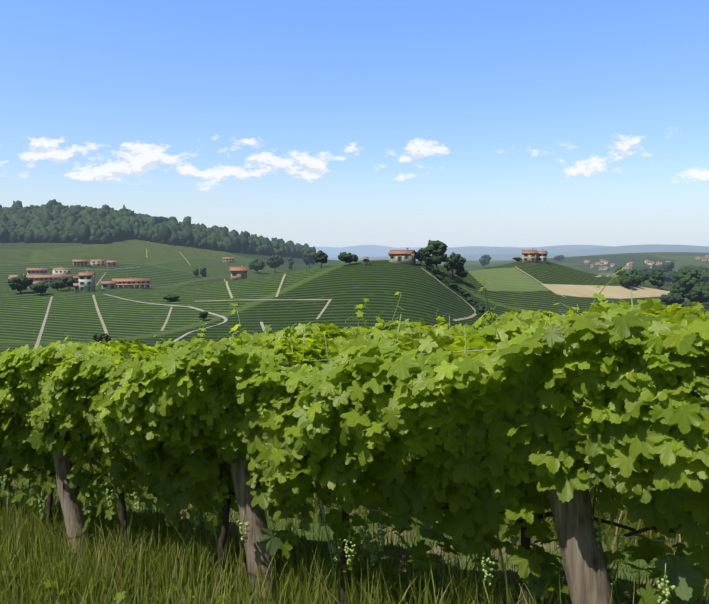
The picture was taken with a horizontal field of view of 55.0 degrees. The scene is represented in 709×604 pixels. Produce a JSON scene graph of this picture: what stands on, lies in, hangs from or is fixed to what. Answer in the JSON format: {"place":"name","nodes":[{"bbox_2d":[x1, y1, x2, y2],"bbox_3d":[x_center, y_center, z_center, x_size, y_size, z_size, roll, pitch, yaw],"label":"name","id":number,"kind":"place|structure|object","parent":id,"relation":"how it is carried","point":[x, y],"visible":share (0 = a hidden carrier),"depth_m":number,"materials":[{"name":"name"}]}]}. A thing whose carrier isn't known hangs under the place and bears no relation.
{"place":"outdoors","nodes":[
{"label":"outdoors","id":0,"kind":"place"},
{"bbox_2d":[0,239,708,603],"bbox_3d":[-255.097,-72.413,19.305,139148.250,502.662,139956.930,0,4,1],"label":"hilly ground","id":1,"kind":"structure","parent":0,"point":[378,281],"depth_m":294.55,"materials":[{"name":"green plant"}]},
{"bbox_2d":[7,274,32,292],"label":"tree","id":2,"kind":"object","parent":1,"relation":"on","point":[20,282],"visible":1,"depth_m":355.35,"materials":[{"name":"green plant"}]},
{"bbox_2d":[26,267,47,274],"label":"house","id":3,"kind":"structure","parent":1,"relation":"on","point":[38,271],"depth_m":600.13,"materials":[{"name":"ceramic"}]},
{"bbox_2d":[29,282,48,294],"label":"tree","id":4,"kind":"object","parent":1,"relation":"on","point":[40,287],"visible":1,"depth_m":348.38,"materials":[{"name":"green plant"}]},
{"bbox_2d":[26,273,72,286],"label":"long house","id":5,"kind":"structure","parent":1,"relation":"on","point":[48,280],"depth_m":523.32,"materials":[{"name":"ceramic"}]},
{"bbox_2d":[50,280,66,290],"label":"tree","id":6,"kind":"object","parent":1,"relation":"on","point":[58,284],"visible":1,"depth_m":367.41,"materials":[{"name":"green plant"}]},
{"bbox_2d":[52,267,70,274],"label":"house","id":7,"kind":"structure","parent":1,"relation":"on","point":[60,270],"depth_m":605.13,"materials":[{"name":"ceramic"}]},
{"bbox_2d":[57,276,76,289],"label":"tree","id":8,"kind":"object","parent":1,"relation":"on","point":[69,281],"visible":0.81,"depth_m":375.18,"materials":[{"name":"green plant"}]},
{"bbox_2d":[73,283,78,291],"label":"house","id":9,"kind":"structure","parent":1,"relation":"on","point":[76,287],"depth_m":365.64,"materials":[{"name":"paint"}]},
{"bbox_2d":[72,259,87,266],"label":"house","id":10,"kind":"structure","parent":1,"relation":"on","point":[80,263],"depth_m":683.26,"materials":[{"name":"ceramic"}]},
{"bbox_2d":[77,270,95,291],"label":"house","id":11,"kind":"structure","parent":1,"relation":"on","point":[86,281],"depth_m":365.79,"materials":[{"name":"paint"}]},
{"bbox_2d":[90,259,104,266],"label":"house","id":12,"kind":"structure","parent":1,"relation":"on","point":[97,263],"depth_m":689.45,"materials":[{"name":"ceramic"}]},
{"bbox_2d":[93,333,110,343],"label":"bushes","id":13,"kind":"object","parent":1,"relation":"on","point":[98,337],"visible":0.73,"depth_m":191.02,"materials":[{"name":"green plant"}]},
{"bbox_2d":[101,281,116,288],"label":"farmhouse wing","id":14,"kind":"structure","parent":1,"relation":"on","point":[108,284],"depth_m":410.83,"materials":[{"name":"white paint"}]},
{"bbox_2d":[106,260,116,266],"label":"house","id":15,"kind":"structure","parent":1,"relation":"on","point":[111,263],"depth_m":689.19,"materials":[{"name":"ceramic"}]},
{"bbox_2d":[112,277,150,288],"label":"farmhouse","id":16,"kind":"object","parent":1,"relation":"on","point":[136,283],"visible":0.75,"depth_m":530.74,"materials":[{"name":"ceramic"}]},
{"bbox_2d":[0,199,315,257],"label":"hillside trees","id":17,"kind":"object","parent":1,"relation":"on","point":[53,221],"visible":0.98,"depth_m":1018.30,"materials":[{"name":"green plant"}]},
{"bbox_2d":[163,294,179,300],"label":"bush","id":18,"kind":"object","parent":1,"relation":"on","point":[171,297],"visible":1,"depth_m":307.15,"materials":[{"name":"green plant"}]},
{"bbox_2d":[193,268,198,275],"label":"tree","id":19,"kind":"object","parent":1,"relation":"on","point":[196,272],"visible":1,"depth_m":652.30,"materials":[{"name":"green plant"}]},
{"bbox_2d":[199,311,207,320],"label":"tree","id":20,"kind":"object","parent":1,"relation":"on","point":[203,314],"visible":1,"depth_m":248.20,"materials":[{"name":"green plant"}]},
{"bbox_2d":[200,267,206,276],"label":"tree","id":21,"kind":"object","parent":1,"relation":"on","point":[203,273],"visible":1,"depth_m":662.15,"materials":[{"name":"green plant"}]},
{"bbox_2d":[0,523,440,603],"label":"weeds","id":22,"kind":"object","parent":1,"relation":"on","point":[48,585],"visible":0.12,"depth_m":4.37,"materials":[{"name":"green plant"}]},
{"bbox_2d":[222,256,234,262],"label":"house","id":23,"kind":"structure","parent":1,"relation":"on","point":[226,259],"depth_m":872.61,"materials":[{"name":"paint"}]},
{"bbox_2d":[230,265,247,280],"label":"house","id":24,"kind":"structure","parent":1,"relation":"on","point":[238,273],"depth_m":348.31,"materials":[{"name":"paint"}]},
{"bbox_2d":[249,258,264,272],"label":"tree","id":25,"kind":"object","parent":1,"relation":"on","point":[255,264],"visible":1,"depth_m":740.27,"materials":[{"name":"green plant"}]},
{"bbox_2d":[121,448,419,461],"bbox_3d":[-1.549,2.170,10.995,16.306,2.975,2.704,3,5,37],"label":"grass strip","id":26,"kind":"object","parent":1,"relation":"on","point":[408,456],"depth_m":8.76,"materials":[{"name":"green plant"}]},
{"bbox_2d":[266,255,283,271],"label":"tree","id":27,"kind":"object","parent":1,"relation":"on","point":[275,261],"visible":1,"depth_m":779.80,"materials":[{"name":"green plant"}]},
{"bbox_2d":[288,257,293,268],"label":"tree","id":28,"kind":"object","parent":1,"relation":"on","point":[291,262],"visible":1,"depth_m":854.63,"materials":[{"name":"green plant"}]},
{"bbox_2d":[302,249,315,267],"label":"tree","id":29,"kind":"object","parent":1,"relation":"on","point":[308,258],"visible":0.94,"depth_m":944.16,"materials":[{"name":"green plant"}]},
{"bbox_2d":[313,250,327,266],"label":"tree","id":30,"kind":"object","parent":1,"relation":"on","point":[320,256],"visible":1,"depth_m":317.85,"materials":[{"name":"green plant"}]},
{"bbox_2d":[338,252,357,264],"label":"tree","id":31,"kind":"object","parent":1,"relation":"on","point":[345,257],"visible":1,"depth_m":301.64,"materials":[{"name":"green plant"}]},
{"bbox_2d":[34,249,669,351],"bbox_3d":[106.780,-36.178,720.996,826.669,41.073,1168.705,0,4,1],"label":"farm tracks and field","id":32,"kind":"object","parent":1,"relation":"on","point":[508,279],"visible":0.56,"depth_m":344.35,"materials":[{"name":"beige soil"}]},
{"bbox_2d":[620,276,633,286],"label":"tree","id":33,"kind":"object","parent":32,"relation":"on","point":[627,281],"visible":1,"depth_m":385.59,"materials":[{"name":"green plant"}]},
{"bbox_2d":[622,275,635,287],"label":"tree","id":34,"kind":"object","parent":32,"relation":"on","point":[633,278],"visible":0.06,"depth_m":389.45,"materials":[{"name":"green plant"}]},
{"bbox_2d":[634,275,642,287],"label":"tree","id":35,"kind":"object","parent":32,"relation":"on","point":[639,279],"visible":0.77,"depth_m":397.54,"materials":[{"name":"green plant"}]},
{"bbox_2d":[0,302,708,603],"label":"vine canopy","id":36,"kind":"object","parent":1,"relation":"on","point":[629,404],"visible":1,"depth_m":3.20,"materials":[{"name":"green plant"}]},
{"bbox_2d":[0,474,675,603],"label":"grape clusters","id":37,"kind":"object","parent":36,"relation":"hanging from","point":[368,538],"visible":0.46,"depth_m":3.66,"materials":[{"name":"green food"}]},
{"bbox_2d":[0,478,708,603],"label":"grass strip","id":38,"kind":"object","parent":1,"relation":"on","point":[38,544],"depth_m":4.45,"materials":[{"name":"green plant"}]},
{"bbox_2d":[0,289,708,603],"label":"trunks","id":39,"kind":"object","parent":1,"relation":"on","point":[585,568],"visible":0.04,"depth_m":3.82,"materials":[{"name":"brown wood"}]},
{"bbox_2d":[1,427,708,603],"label":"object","id":40,"kind":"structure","parent":1,"relation":"on","point":[363,508],"depth_m":5.19,"materials":[{"name":"green plant"}]},
{"bbox_2d":[1,449,708,573],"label":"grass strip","id":41,"kind":"object","parent":1,"relation":"on","point":[640,523],"depth_m":5.23,"materials":[{"name":"green plant"}]},
{"bbox_2d":[362,257,368,265],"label":"hill hut","id":42,"kind":"object","parent":1,"relation":"on","point":[365,261],"visible":0.98,"depth_m":293.36,"materials":[{"name":"stone"}]},
{"bbox_2d":[388,248,416,264],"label":"hill house","id":43,"kind":"structure","parent":1,"relation":"on","point":[407,257],"depth_m":298.89,"materials":[{"name":"paint"}]},
{"bbox_2d":[130,297,708,455],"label":"vine canopy","id":44,"kind":"object","parent":1,"relation":"on","point":[518,325],"visible":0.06,"depth_m":5.79,"materials":[{"name":"green plant"}]},
{"bbox_2d":[64,268,705,357],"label":"vine shoots","id":45,"kind":"object","parent":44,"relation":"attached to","point":[377,334],"visible":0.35,"depth_m":3.59,"materials":[{"name":"green plant"}]},
{"bbox_2d":[416,248,425,264],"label":"tree","id":46,"kind":"object","parent":1,"relation":"on","point":[419,257],"visible":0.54,"depth_m":303.28,"materials":[{"name":"green plant"}]},
{"bbox_2d":[421,248,431,269],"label":"tree","id":47,"kind":"object","parent":1,"relation":"on","point":[424,253],"visible":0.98,"depth_m":296.19,"materials":[{"name":"green plant"}]},
{"bbox_2d":[426,265,433,269],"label":"bush","id":48,"kind":"object","parent":1,"relation":"on","point":[428,267],"visible":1,"depth_m":296.12,"materials":[{"name":"green plant"}]},
{"bbox_2d":[347,310,519,332],"bbox_3d":[-3.661,1.897,15.624,19.188,4.312,1.167,3,5,37],"label":"vine canopy","id":49,"kind":"object","parent":1,"relation":"on","point":[486,320],"depth_m":10.73,"materials":[{"name":"green plant"}]},
{"bbox_2d":[425,240,447,267],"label":"tree","id":50,"kind":"object","parent":1,"relation":"on","point":[437,249],"visible":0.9,"depth_m":296.83,"materials":[{"name":"green plant"}]},
{"bbox_2d":[436,275,443,280],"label":"bush","id":51,"kind":"object","parent":1,"relation":"on","point":[439,277],"visible":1,"depth_m":286.02,"materials":[{"name":"green plant"}]},
{"bbox_2d":[448,283,456,287],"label":"bush","id":52,"kind":"object","parent":1,"relation":"on","point":[452,285],"visible":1,"depth_m":285.78,"materials":[{"name":"green plant"}]},
{"bbox_2d":[444,252,465,276],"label":"tree","id":53,"kind":"object","parent":1,"relation":"on","point":[455,261],"visible":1,"depth_m":306.72,"materials":[{"name":"green plant"}]},
{"bbox_2d":[455,266,467,279],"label":"tree","id":54,"kind":"object","parent":1,"relation":"on","point":[461,272],"visible":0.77,"depth_m":309.15,"materials":[{"name":"green plant"}]},
{"bbox_2d":[462,292,470,296],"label":"bush","id":55,"kind":"object","parent":1,"relation":"on","point":[466,294],"visible":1,"depth_m":284.45,"materials":[{"name":"green plant"}]},
{"bbox_2d":[475,305,488,317],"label":"bush","id":56,"kind":"object","parent":1,"relation":"on","point":[482,309],"visible":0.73,"depth_m":248.93,"materials":[{"name":"green plant"}]},
{"bbox_2d":[479,254,490,267],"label":"tree","id":57,"kind":"object","parent":1,"relation":"on","point":[484,260],"visible":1,"depth_m":1402.21,"materials":[{"name":"green plant"}]},
{"bbox_2d":[323,300,708,337],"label":"vine canopy","id":58,"kind":"object","parent":1,"relation":"on","point":[523,314],"visible":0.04,"depth_m":8.58,"materials":[{"name":"green plant"}]},
{"bbox_2d":[522,248,536,262],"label":"hill house","id":59,"kind":"structure","parent":1,"relation":"on","point":[528,256],"depth_m":391.60,"materials":[{"name":"paint"}]},
{"bbox_2d":[536,249,547,263],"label":"hill house","id":60,"kind":"structure","parent":1,"relation":"on","point":[541,256],"depth_m":395.01,"materials":[{"name":"paint"}]},
{"bbox_2d":[554,255,564,260],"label":"tree","id":61,"kind":"object","parent":1,"relation":"on","point":[559,257],"visible":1,"depth_m":1632.01,"materials":[{"name":"green plant"}]},
{"bbox_2d":[614,267,625,275],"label":"tree","id":62,"kind":"object","parent":1,"relation":"on","point":[618,269],"visible":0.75,"depth_m":919.99,"materials":[{"name":"green plant"}]},
{"bbox_2d":[625,265,631,269],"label":"village house","id":63,"kind":"structure","parent":1,"relation":"on","point":[627,267],"depth_m":1253.40,"materials":[{"name":"ceramic"}]},
{"bbox_2d":[634,266,652,276],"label":"tree","id":64,"kind":"object","parent":1,"relation":"on","point":[642,269],"visible":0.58,"depth_m":923.43,"materials":[{"name":"green plant"}]},
{"bbox_2d":[637,271,649,281],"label":"tree","id":65,"kind":"object","parent":1,"relation":"on","point":[645,275],"visible":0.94,"depth_m":433.65,"materials":[{"name":"green plant"}]},
{"bbox_2d":[649,277,664,288],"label":"tree","id":66,"kind":"object","parent":1,"relation":"on","point":[658,282],"visible":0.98,"depth_m":422.75,"materials":[{"name":"green plant"}]},
{"bbox_2d":[650,264,665,276],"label":"tree","id":67,"kind":"object","parent":1,"relation":"on","point":[656,268],"visible":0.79,"depth_m":922.83,"materials":[{"name":"green plant"}]},
{"bbox_2d":[652,272,665,282],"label":"tree","id":68,"kind":"object","parent":1,"relation":"on","point":[659,275],"visible":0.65,"depth_m":423.40,"materials":[{"name":"green plant"}]},
{"bbox_2d":[661,261,674,273],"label":"tree","id":69,"kind":"object","parent":1,"relation":"on","point":[668,266],"visible":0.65,"depth_m":1004.14,"materials":[{"name":"green plant"}]},
{"bbox_2d":[663,271,675,285],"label":"tree","id":70,"kind":"object","parent":1,"relation":"on","point":[669,274],"visible":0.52,"depth_m":742.99,"materials":[{"name":"green plant"}]},
{"bbox_2d":[659,292,684,304],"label":"tree","id":71,"kind":"object","parent":1,"relation":"on","point":[671,298],"visible":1,"depth_m":351.18,"materials":[{"name":"green plant"}]},
{"bbox_2d":[670,273,675,282],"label":"tree","id":72,"kind":"object","parent":1,"relation":"on","point":[672,278],"visible":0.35,"depth_m":701.28,"materials":[{"name":"green plant"}]},
{"bbox_2d":[670,285,685,297],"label":"tree","id":73,"kind":"object","parent":1,"relation":"on","point":[680,290],"visible":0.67,"depth_m":358.08,"materials":[{"name":"green plant"}]},
{"bbox_2d":[672,274,697,296],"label":"tree","id":74,"kind":"object","parent":1,"relation":"on","point":[687,282],"visible":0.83,"depth_m":401.46,"materials":[{"name":"green plant"}]},
{"bbox_2d":[678,265,696,271],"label":"tree","id":75,"kind":"object","parent":1,"relation":"on","point":[687,267],"visible":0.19,"depth_m":979.22,"materials":[{"name":"green plant"}]},
{"bbox_2d":[673,268,704,282],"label":"tree","id":76,"kind":"object","parent":1,"relation":"on","point":[693,272],"visible":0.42,"depth_m":453.82,"materials":[{"name":"green plant"}]},
{"bbox_2d":[686,287,704,303],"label":"tree","id":77,"kind":"object","parent":1,"relation":"on","point":[694,294],"visible":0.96,"depth_m":365.66,"materials":[{"name":"green plant"}]},
{"bbox_2d":[689,286,708,304],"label":"tree","id":78,"kind":"object","parent":1,"relation":"on","point":[704,297],"visible":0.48,"depth_m":366.55,"materials":[{"name":"green plant"}]},
{"bbox_2d":[694,282,708,304],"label":"tree","id":79,"kind":"object","parent":1,"relation":"on","point":[701,284],"visible":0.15,"depth_m":381.64,"materials":[{"name":"green plant"}]},
{"bbox_2d":[695,266,708,272],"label":"tree","id":80,"kind":"object","parent":1,"relation":"on","point":[701,268],"visible":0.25,"depth_m":857.00,"materials":[{"name":"green plant"}]},
{"bbox_2d":[699,272,708,282],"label":"tree","id":81,"kind":"object","parent":1,"relation":"on","point":[704,275],"visible":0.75,"depth_m":796.25,"materials":[{"name":"green plant"}]},
{"bbox_2d":[0,0,708,247],"label":"sky","id":82,"kind":"structure","parent":0,"point":[317,123],"materials":[{"name":"blue"}]}
]}

